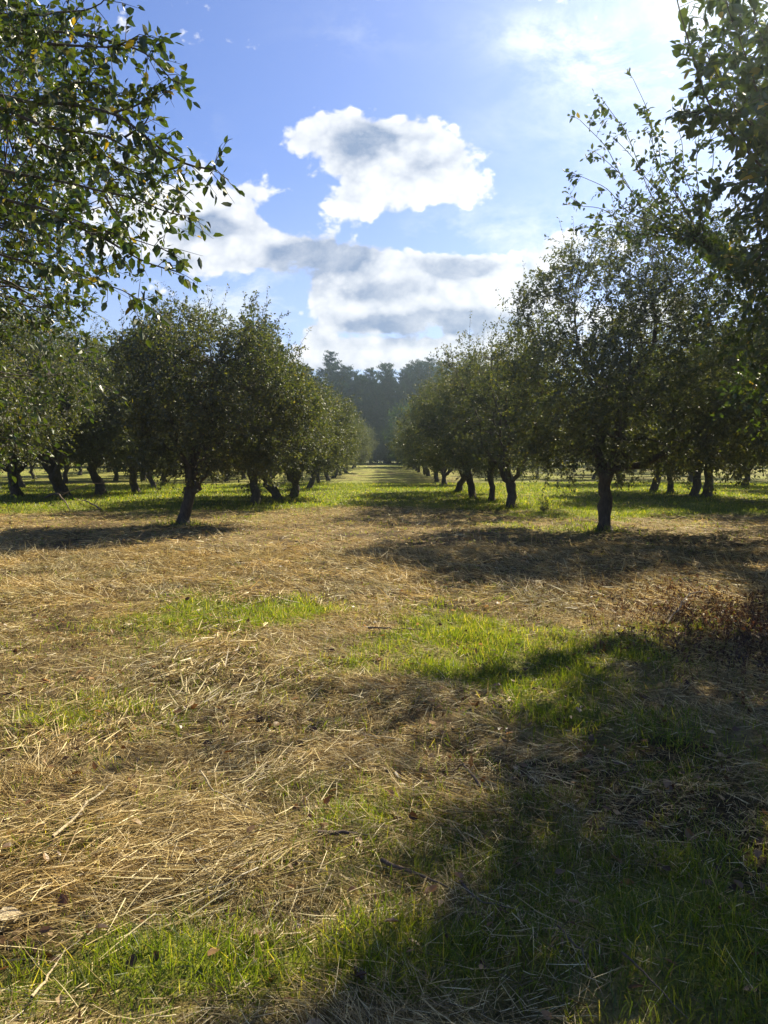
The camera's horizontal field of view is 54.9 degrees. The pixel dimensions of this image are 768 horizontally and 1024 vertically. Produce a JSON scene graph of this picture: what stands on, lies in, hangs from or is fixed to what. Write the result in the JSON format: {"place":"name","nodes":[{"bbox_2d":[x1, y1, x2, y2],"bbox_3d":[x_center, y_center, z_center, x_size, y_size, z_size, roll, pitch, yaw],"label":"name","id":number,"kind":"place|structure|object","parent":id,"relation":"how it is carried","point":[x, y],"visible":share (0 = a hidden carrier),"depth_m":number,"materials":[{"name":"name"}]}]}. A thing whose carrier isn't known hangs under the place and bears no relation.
{"place":"outdoors","nodes":[
{"label":"outdoors","id":0,"kind":"place"},
{"bbox_2d":[0,481,730,534],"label":"tall grass","id":1,"kind":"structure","parent":0,"point":[467,497],"depth_m":30.10,"materials":[{"name":"green plant"}]},
{"bbox_2d":[0,461,767,1023],"bbox_3d":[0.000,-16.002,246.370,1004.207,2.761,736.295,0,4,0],"label":"ground","id":2,"kind":"structure","parent":0,"point":[376,473],"depth_m":4.03,"materials":[{"name":"brown soil"}]},
{"bbox_2d":[0,297,43,463],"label":"apple tree","id":3,"kind":"object","parent":2,"relation":"on","point":[7,381],"visible":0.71,"depth_m":19.01,"materials":[{"name":"green plant"}]},
{"bbox_2d":[1,452,57,487],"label":"apple tree","id":4,"kind":"object","parent":2,"relation":"on","point":[21,483],"visible":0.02,"depth_m":48.29,"materials":[{"name":"green plant"}]},
{"bbox_2d":[24,459,39,478],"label":"apple tree","id":5,"kind":"object","parent":2,"relation":"on","point":[31,467],"visible":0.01,"depth_m":69.62,"materials":[{"name":"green plant"}]},
{"bbox_2d":[30,948,65,998],"bbox_3d":[-1.029,1.415,2.266,0.018,0.032,0.233,0,4,0],"label":"dry stem","id":6,"kind":"object","parent":2,"relation":"on","point":[33,994],"visible":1,"depth_m":2.24,"materials":[{"name":"beige plant"}]},
{"bbox_2d":[0,299,100,485],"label":"apple tree","id":7,"kind":"object","parent":2,"relation":"on","point":[50,418],"visible":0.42,"depth_m":26.02,"materials":[{"name":"green plant"}]},
{"bbox_2d":[29,457,87,482],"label":"apple tree","id":8,"kind":"object","parent":2,"relation":"on","point":[65,478],"visible":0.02,"depth_m":56.74,"materials":[{"name":"green plant"}]},
{"bbox_2d":[0,294,120,496],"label":"apple tree","id":9,"kind":"object","parent":2,"relation":"on","point":[16,490],"visible":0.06,"depth_m":33.54,"materials":[{"name":"green plant"}]},
{"bbox_2d":[44,483,100,510],"bbox_3d":[-11.671,-0.709,28.339,1.737,0.842,8.756,-2,4,-30],"label":"fallen branch","id":10,"kind":"object","parent":2,"relation":"on","point":[50,494],"visible":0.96,"depth_m":28.23,"materials":[{"name":"brown wood"}]},
{"bbox_2d":[1,305,158,496],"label":"apple tree","id":11,"kind":"object","parent":2,"relation":"on","point":[52,469],"visible":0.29,"depth_m":32.28,"materials":[{"name":"green plant"}]},
{"bbox_2d":[76,460,84,474],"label":"apple tree","id":12,"kind":"object","parent":2,"relation":"on","point":[80,472],"depth_m":78.82,"materials":[{"name":"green plant"}]},
{"bbox_2d":[51,781,113,837],"bbox_3d":[-1.303,1.284,3.243,0.021,0.040,0.516,0,4,7],"label":"dry stem","id":13,"kind":"object","parent":2,"relation":"on","point":[71,820],"visible":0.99,"depth_m":3.15,"materials":[{"name":"beige plant"}]},
{"bbox_2d":[3,325,182,494],"bbox_3d":[-13.479,-4.708,35.812,9.788,8.402,9.489,0,4,-4],"label":"apple tree","id":14,"kind":"object","parent":2,"relation":"on","point":[93,466],"visible":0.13,"depth_m":33.79,"materials":[{"name":"green plant"}]},
{"bbox_2d":[82,488,113,510],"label":"fallen branch","id":15,"kind":"object","parent":2,"relation":"on","point":[95,501],"visible":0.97,"depth_m":26.70,"materials":[{"name":"brown wood"}]},
{"bbox_2d":[84,462,120,480],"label":"apple tree","id":16,"kind":"object","parent":2,"relation":"on","point":[117,477],"depth_m":65.36,"materials":[{"name":"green plant"}]},
{"bbox_2d":[0,0,244,504],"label":"apple tree","id":17,"kind":"object","parent":2,"relation":"on","point":[27,31],"visible":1,"depth_m":4.73,"materials":[{"name":"green plant"}]},
{"bbox_2d":[61,351,192,491],"bbox_3d":[-12.802,-5.173,39.382,9.443,8.923,8.825,-3,5,-35],"label":"apple tree","id":18,"kind":"object","parent":2,"relation":"on","point":[134,486],"visible":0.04,"depth_m":39.29,"materials":[{"name":"green plant"}]},
{"bbox_2d":[103,317,180,480],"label":"leafy tree","id":19,"kind":"object","parent":2,"relation":"on","point":[143,478],"depth_m":64.81,"materials":[{"name":"green plant"}]},
{"bbox_2d":[121,459,174,484],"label":"apple tree","id":20,"kind":"object","parent":2,"relation":"on","point":[161,475],"depth_m":53.98,"materials":[{"name":"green plant"}]},
{"bbox_2d":[121,384,191,486],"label":"apple tree","id":21,"kind":"object","parent":2,"relation":"on","point":[151,480],"visible":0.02,"depth_m":48.23,"materials":[{"name":"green plant"}]},
{"bbox_2d":[92,281,330,525],"bbox_3d":[-4.322,-2.790,19.295,5.970,6.696,5.678,-2,4,-28],"label":"apple tree","id":22,"kind":"object","parent":2,"relation":"on","point":[161,413],"visible":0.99,"depth_m":18.20,"materials":[{"name":"green plant"}]},
{"bbox_2d":[242,481,262,501],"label":"sprout bush","id":23,"kind":"object","parent":2,"relation":"on","point":[248,486],"visible":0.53,"depth_m":27.97,"materials":[{"name":"green plant"}]},
{"bbox_2d":[159,358,345,504],"bbox_3d":[-4.579,-3.131,27.536,7.029,6.244,7.251,-3,5,-36],"label":"apple tree","id":24,"kind":"object","parent":2,"relation":"on","point":[255,493],"visible":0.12,"depth_m":27.10,"materials":[{"name":"green plant"}]},
{"bbox_2d":[203,363,363,499],"bbox_3d":[-4.877,-3.588,31.458,8.011,6.680,6.204,0,4,0],"label":"apple tree","id":25,"kind":"object","parent":2,"relation":"on","point":[274,492],"visible":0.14,"depth_m":31.56,"materials":[{"name":"green plant"}]},
{"bbox_2d":[283,483,298,500],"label":"sprout bush","id":26,"kind":"object","parent":2,"relation":"on","point":[290,496],"visible":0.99,"depth_m":31.30,"materials":[{"name":"green plant"}]},
{"bbox_2d":[233,372,365,496],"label":"apple tree","id":27,"kind":"object","parent":2,"relation":"on","point":[341,418],"visible":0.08,"depth_m":33.84,"materials":[{"name":"green plant"}]},
{"bbox_2d":[303,367,326,396],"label":"pine tree","id":28,"kind":"object","parent":2,"relation":"on","point":[309,372],"visible":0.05,"depth_m":148.35,"materials":[{"name":"green plant"}]},
{"bbox_2d":[315,376,324,395],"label":"pine tree","id":29,"kind":"object","parent":2,"relation":"on","point":[317,381],"visible":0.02,"depth_m":150.99,"materials":[{"name":"green plant"}]},
{"bbox_2d":[283,399,364,488],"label":"apple tree","id":30,"kind":"object","parent":2,"relation":"on","point":[311,483],"visible":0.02,"depth_m":44.25,"materials":[{"name":"green plant"}]},
{"bbox_2d":[299,402,363,483],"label":"apple tree","id":31,"kind":"object","parent":2,"relation":"on","point":[318,475],"visible":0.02,"depth_m":53.93,"materials":[{"name":"green plant"}]},
{"bbox_2d":[313,350,351,391],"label":"pine tree","id":32,"kind":"object","parent":2,"relation":"on","point":[328,362],"visible":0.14,"depth_m":154.31,"materials":[{"name":"green plant"}]},
{"bbox_2d":[317,364,349,398],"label":"pine tree","id":33,"kind":"object","parent":2,"relation":"on","point":[333,380],"visible":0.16,"depth_m":150.95,"materials":[{"name":"green plant"}]},
{"bbox_2d":[330,381,354,412],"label":"pine tree","id":34,"kind":"object","parent":2,"relation":"on","point":[343,391],"visible":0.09,"depth_m":149.10,"materials":[{"name":"green plant"}]},
{"bbox_2d":[318,829,367,835],"bbox_3d":[-0.170,1.334,3.068,0.214,0.028,0.042,0,4,3],"label":"stick","id":35,"kind":"object","parent":2,"relation":"on","point":[332,832],"visible":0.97,"depth_m":3.07,"materials":[{"name":"brown wood"}]},
{"bbox_2d":[324,402,369,480],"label":"apple tree","id":36,"kind":"object","parent":2,"relation":"on","point":[327,477],"visible":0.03,"depth_m":61.83,"materials":[{"name":"green plant"}]},
{"bbox_2d":[331,364,365,414],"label":"pine tree","id":37,"kind":"object","parent":2,"relation":"on","point":[345,377],"visible":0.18,"depth_m":152.72,"materials":[{"name":"green plant"}]},
{"bbox_2d":[327,422,372,477],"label":"apple tree","id":38,"kind":"object","parent":2,"relation":"on","point":[367,443],"visible":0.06,"depth_m":69.90,"materials":[{"name":"green plant"}]},
{"bbox_2d":[340,370,365,393],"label":"pine tree","id":39,"kind":"object","parent":2,"relation":"on","point":[354,374],"visible":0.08,"depth_m":154.20,"materials":[{"name":"green plant"}]},
{"bbox_2d":[339,419,369,474],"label":"apple tree","id":40,"kind":"object","parent":2,"relation":"on","point":[359,439],"visible":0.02,"depth_m":75.06,"materials":[{"name":"green plant"}]},
{"bbox_2d":[343,444,372,472],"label":"apple tree","id":41,"kind":"object","parent":2,"relation":"on","point":[366,452],"visible":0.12,"depth_m":83.21,"materials":[{"name":"green plant"}]},
{"bbox_2d":[350,376,374,462],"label":"pine tree","id":42,"kind":"object","parent":2,"relation":"on","point":[364,389],"visible":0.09,"depth_m":152.20,"materials":[{"name":"green plant"}]},
{"bbox_2d":[348,375,381,432],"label":"pine tree","id":43,"kind":"object","parent":2,"relation":"on","point":[360,387],"visible":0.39,"depth_m":149.46,"materials":[{"name":"green plant"}]},
{"bbox_2d":[351,417,379,468],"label":"apple tree","id":44,"kind":"object","parent":2,"relation":"on","point":[374,441],"visible":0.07,"depth_m":104.46,"materials":[{"name":"green plant"}]},
{"bbox_2d":[353,423,382,463],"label":"tree","id":45,"kind":"object","parent":2,"relation":"on","point":[375,435],"visible":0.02,"depth_m":143.91,"materials":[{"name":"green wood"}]},
{"bbox_2d":[357,368,389,462],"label":"pine tree","id":46,"kind":"object","parent":2,"relation":"on","point":[371,374],"visible":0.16,"depth_m":152.98,"materials":[{"name":"green plant"}]},
{"bbox_2d":[360,379,387,462],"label":"pine tree","id":47,"kind":"object","parent":2,"relation":"on","point":[374,383],"visible":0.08,"depth_m":151.63,"materials":[{"name":"green plant"}]},
{"bbox_2d":[358,389,393,462],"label":"pine tree","id":48,"kind":"object","parent":2,"relation":"on","point":[373,408],"visible":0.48,"depth_m":147.24,"materials":[{"name":"green plant"}]},
{"bbox_2d":[369,430,391,463],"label":"leafy tree","id":49,"kind":"object","parent":2,"relation":"on","point":[377,453],"visible":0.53,"depth_m":138.02,"materials":[{"name":"green plant"}]},
{"bbox_2d":[372,437,393,463],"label":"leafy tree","id":50,"kind":"object","parent":2,"relation":"on","point":[387,460],"visible":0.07,"depth_m":143.51,"materials":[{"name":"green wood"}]},
{"bbox_2d":[0,487,767,1023],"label":"straw","id":51,"kind":"object","parent":2,"relation":"on","point":[184,849],"visible":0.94,"depth_m":4.17,"materials":[{"name":"beige plant"}]},
{"bbox_2d":[0,907,22,920],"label":"stone","id":52,"kind":"object","parent":51,"relation":"on","point":[4,912],"visible":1,"depth_m":2.55,"materials":[{"name":"beige stone"}]},
{"bbox_2d":[200,770,262,813],"bbox_3d":[-0.749,1.299,3.447,0.079,0.038,0.582,-3,5,-41],"label":"dry stem","id":53,"kind":"object","parent":51,"relation":"on","point":[204,776],"visible":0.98,"depth_m":3.41,"materials":[{"name":"beige plant"}]},
{"bbox_2d":[231,755,283,780],"bbox_3d":[-0.628,1.298,3.742,0.028,0.044,0.346,3,5,40],"label":"dry stem","id":54,"kind":"object","parent":51,"relation":"on","point":[254,771],"visible":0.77,"depth_m":3.71,"materials":[{"name":"beige plant"}]},
{"bbox_2d":[460,882,511,908],"bbox_3d":[0.347,1.364,2.611,0.044,0.028,0.244,-3,5,-39],"label":"stick","id":55,"kind":"object","parent":51,"relation":"on","point":[468,890],"visible":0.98,"depth_m":2.61,"materials":[{"name":"wood"}]},
{"bbox_2d":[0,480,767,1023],"bbox_3d":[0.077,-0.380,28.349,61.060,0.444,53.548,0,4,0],"label":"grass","id":56,"kind":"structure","parent":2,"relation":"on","point":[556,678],"depth_m":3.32,"materials":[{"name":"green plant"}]},
{"bbox_2d":[375,362,396,403],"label":"pine tree","id":57,"kind":"object","parent":2,"relation":"on","point":[383,366],"visible":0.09,"depth_m":157.12,"materials":[{"name":"green plant"}]},
{"bbox_2d":[371,375,401,427],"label":"pine tree","id":58,"kind":"object","parent":2,"relation":"on","point":[389,389],"visible":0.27,"depth_m":150.09,"materials":[{"name":"green plant"}]},
{"bbox_2d":[369,368,407,462],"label":"pine tree","id":59,"kind":"object","parent":2,"relation":"on","point":[387,374],"visible":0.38,"depth_m":149.76,"materials":[{"name":"green plant"}]},
{"bbox_2d":[381,430,407,463],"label":"leafy tree","id":60,"kind":"object","parent":2,"relation":"on","point":[395,458],"visible":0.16,"depth_m":138.97,"materials":[{"name":"green plant"}]},
{"bbox_2d":[368,627,426,630],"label":"twig","id":61,"kind":"object","parent":2,"relation":"on","point":[387,628],"visible":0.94,"depth_m":6.76,"materials":[{"name":"brown wood"}]},
{"bbox_2d":[381,400,417,461],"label":"leafy tree","id":62,"kind":"object","parent":2,"relation":"on","point":[391,424],"visible":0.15,"depth_m":116.04,"materials":[{"name":"green plant"}]},
{"bbox_2d":[387,383,411,420],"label":"pine tree","id":63,"kind":"object","parent":2,"relation":"on","point":[401,388],"visible":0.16,"depth_m":149.47,"materials":[{"name":"green plant"}]},
{"bbox_2d":[385,368,413,414],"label":"pine tree","id":64,"kind":"object","parent":2,"relation":"on","point":[405,378],"visible":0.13,"depth_m":152.46,"materials":[{"name":"green plant"}]},
{"bbox_2d":[388,424,419,471],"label":"apple tree","id":65,"kind":"object","parent":2,"relation":"on","point":[418,469],"visible":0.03,"depth_m":88.47,"materials":[{"name":"green plant"}]},
{"bbox_2d":[390,364,419,419],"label":"pine tree","id":66,"kind":"object","parent":2,"relation":"on","point":[410,367],"visible":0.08,"depth_m":154.51,"materials":[{"name":"green plant"}]},
{"bbox_2d":[389,424,425,473],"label":"apple tree","id":67,"kind":"object","parent":2,"relation":"on","point":[424,470],"visible":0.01,"depth_m":80.66,"materials":[{"name":"green plant"}]},
{"bbox_2d":[385,360,431,428],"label":"pine tree","id":68,"kind":"object","parent":2,"relation":"on","point":[416,373],"visible":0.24,"depth_m":148.49,"materials":[{"name":"green plant"}]},
{"bbox_2d":[394,420,429,475],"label":"apple tree","id":69,"kind":"object","parent":2,"relation":"on","point":[428,473],"visible":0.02,"depth_m":74.13,"materials":[{"name":"green plant"}]},
{"bbox_2d":[380,857,447,887],"bbox_3d":[0.113,1.365,2.795,0.310,0.025,0.020,3,5,37],"label":"stick","id":70,"kind":"object","parent":2,"relation":"on","point":[389,863],"visible":0.95,"depth_m":2.82,"materials":[{"name":"wood"}]},
{"bbox_2d":[393,414,438,478],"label":"apple tree","id":71,"kind":"object","parent":2,"relation":"on","point":[406,420],"visible":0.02,"depth_m":66.19,"materials":[{"name":"green plant"}]},
{"bbox_2d":[409,358,425,388],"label":"pine tree","id":72,"kind":"object","parent":2,"relation":"on","point":[412,363],"visible":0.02,"depth_m":155.77,"materials":[{"name":"green plant"}]},
{"bbox_2d":[412,362,437,396],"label":"pine tree","id":73,"kind":"object","parent":2,"relation":"on","point":[428,370],"visible":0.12,"depth_m":147.43,"materials":[{"name":"green plant"}]},
{"bbox_2d":[395,409,457,481],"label":"apple tree","id":74,"kind":"object","parent":2,"relation":"on","point":[437,478],"visible":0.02,"depth_m":59.90,"materials":[{"name":"green plant"}]},
{"bbox_2d":[406,357,446,403],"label":"pine tree","id":75,"kind":"object","parent":2,"relation":"on","point":[429,360],"visible":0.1,"depth_m":150.60,"materials":[{"name":"green plant"}]},
{"bbox_2d":[399,419,456,484],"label":"apple tree","id":76,"kind":"object","parent":2,"relation":"on","point":[443,471],"visible":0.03,"depth_m":51.51,"materials":[{"name":"green plant"}]},
{"bbox_2d":[435,361,445,382],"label":"pine tree","id":77,"kind":"object","parent":2,"relation":"on","point":[439,374],"visible":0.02,"depth_m":154.57,"materials":[{"name":"green plant"}]},
{"bbox_2d":[393,371,496,491],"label":"apple tree","id":78,"kind":"object","parent":2,"relation":"on","point":[460,483],"visible":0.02,"depth_m":39.29,"materials":[{"name":"green plant"}]},
{"bbox_2d":[384,348,537,498],"bbox_3d":[3.719,-3.777,32.410,7.210,6.946,7.541,1,4,10],"label":"apple tree","id":79,"kind":"object","parent":2,"relation":"on","point":[416,444],"visible":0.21,"depth_m":32.39,"materials":[{"name":"green plant"}]},
{"bbox_2d":[451,760,480,786],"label":"twig","id":80,"kind":"object","parent":2,"relation":"on","point":[473,776],"visible":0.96,"depth_m":3.61,"materials":[{"name":"brown wood"}]},
{"bbox_2d":[422,338,557,500],"bbox_3d":[4.296,-3.633,29.819,6.448,6.932,5.708,3,5,38],"label":"apple tree","id":81,"kind":"object","parent":2,"relation":"on","point":[490,471],"visible":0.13,"depth_m":29.42,"materials":[{"name":"green plant"}]},
{"bbox_2d":[427,307,616,507],"bbox_3d":[4.284,-3.500,25.483,6.207,7.262,6.818,-3,5,-39],"label":"apple tree","id":82,"kind":"object","parent":2,"relation":"on","point":[509,479],"visible":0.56,"depth_m":24.95,"materials":[{"name":"green plant"}]},
{"bbox_2d":[537,497,550,511],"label":"sprout bush","id":83,"kind":"object","parent":2,"relation":"on","point":[543,506],"visible":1,"depth_m":23.25,"materials":[{"name":"green plant"}]},
{"bbox_2d":[526,415,569,476],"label":"apple tree","id":84,"kind":"object","parent":2,"relation":"on","point":[541,457],"visible":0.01,"depth_m":67.80,"materials":[{"name":"green plant"}]},
{"bbox_2d":[557,925,603,996],"bbox_3d":[0.602,1.356,2.252,0.022,0.039,0.290,-1,4,-13],"label":"dry stem","id":85,"kind":"object","parent":2,"relation":"on","point":[566,934],"visible":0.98,"depth_m":2.27,"materials":[{"name":"brown plant"}]},
{"bbox_2d":[559,412,610,478],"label":"apple tree","id":86,"kind":"object","parent":2,"relation":"on","point":[594,477],"visible":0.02,"depth_m":65.19,"materials":[{"name":"green plant"}]},
{"bbox_2d":[414,540,767,749],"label":"dead weeds","id":87,"kind":"object","parent":2,"relation":"on","point":[706,621],"visible":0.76,"depth_m":7.25,"materials":[{"name":"brown plant"}]},
{"bbox_2d":[659,588,714,623],"bbox_3d":[3.134,0.947,7.933,0.356,0.165,1.806,3,5,37],"label":"twig","id":88,"kind":"object","parent":87,"relation":"on","point":[676,611],"visible":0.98,"depth_m":7.80,"materials":[{"name":"brown wood"}]},
{"bbox_2d":[574,429,623,482],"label":"apple tree","id":89,"kind":"object","parent":2,"relation":"on","point":[594,459],"visible":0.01,"depth_m":51.57,"materials":[{"name":"green plant"}]},
{"bbox_2d":[485,172,767,531],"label":"apple tree","id":90,"kind":"object","parent":2,"relation":"on","point":[634,375],"visible":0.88,"depth_m":16.10,"materials":[{"name":"green plant"}]},
{"bbox_2d":[597,370,666,491],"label":"apple tree","id":91,"kind":"object","parent":2,"relation":"on","point":[654,485],"depth_m":38.83,"materials":[{"name":"green plant"}]},
{"bbox_2d":[599,359,696,493],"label":"apple tree","id":92,"kind":"object","parent":2,"relation":"on","point":[670,487],"depth_m":36.33,"materials":[{"name":"green plant"}]},
{"bbox_2d":[621,951,688,1018],"bbox_3d":[0.784,1.370,2.147,0.010,0.060,0.233,-2,4,-31],"label":"dry stem","id":93,"kind":"object","parent":2,"relation":"on","point":[638,967],"visible":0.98,"depth_m":2.17,"materials":[{"name":"brown plant"}]},
{"bbox_2d":[562,68,767,390],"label":"apple tree","id":94,"kind":"object","parent":2,"relation":"on","point":[697,237],"visible":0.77,"depth_m":9.53,"materials":[{"name":"green plant"}]},
{"bbox_2d":[604,315,766,497],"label":"apple tree","id":95,"kind":"object","parent":2,"relation":"on","point":[697,486],"visible":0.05,"depth_m":32.26,"materials":[{"name":"green plant"}]},
{"bbox_2d":[623,326,767,497],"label":"apple tree","id":96,"kind":"object","parent":2,"relation":"on","point":[706,483],"visible":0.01,"depth_m":33.00,"materials":[{"name":"green plant"}]},
{"bbox_2d":[688,464,704,481],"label":"apple tree","id":97,"kind":"object","parent":2,"relation":"on","point":[691,477],"depth_m":57.90,"materials":[{"name":"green plant"}]},
{"bbox_2d":[654,0,767,445],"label":"apple tree","id":98,"kind":"object","parent":2,"relation":"on","point":[751,97],"visible":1,"depth_m":5.46,"materials":[{"name":"green plant"}]},
{"bbox_2d":[690,330,767,478],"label":"apple tree","id":99,"kind":"object","parent":2,"relation":"on","point":[745,460],"visible":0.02,"depth_m":27.27,"materials":[{"name":"green plant"}]},
{"bbox_2d":[725,462,763,485],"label":"apple tree","id":100,"kind":"object","parent":2,"relation":"on","point":[748,478],"depth_m":49.25,"materials":[{"name":"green plant"}]},
{"bbox_2d":[0,0,767,460],"label":"sky","id":101,"kind":"structure","parent":0,"point":[397,165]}
]}

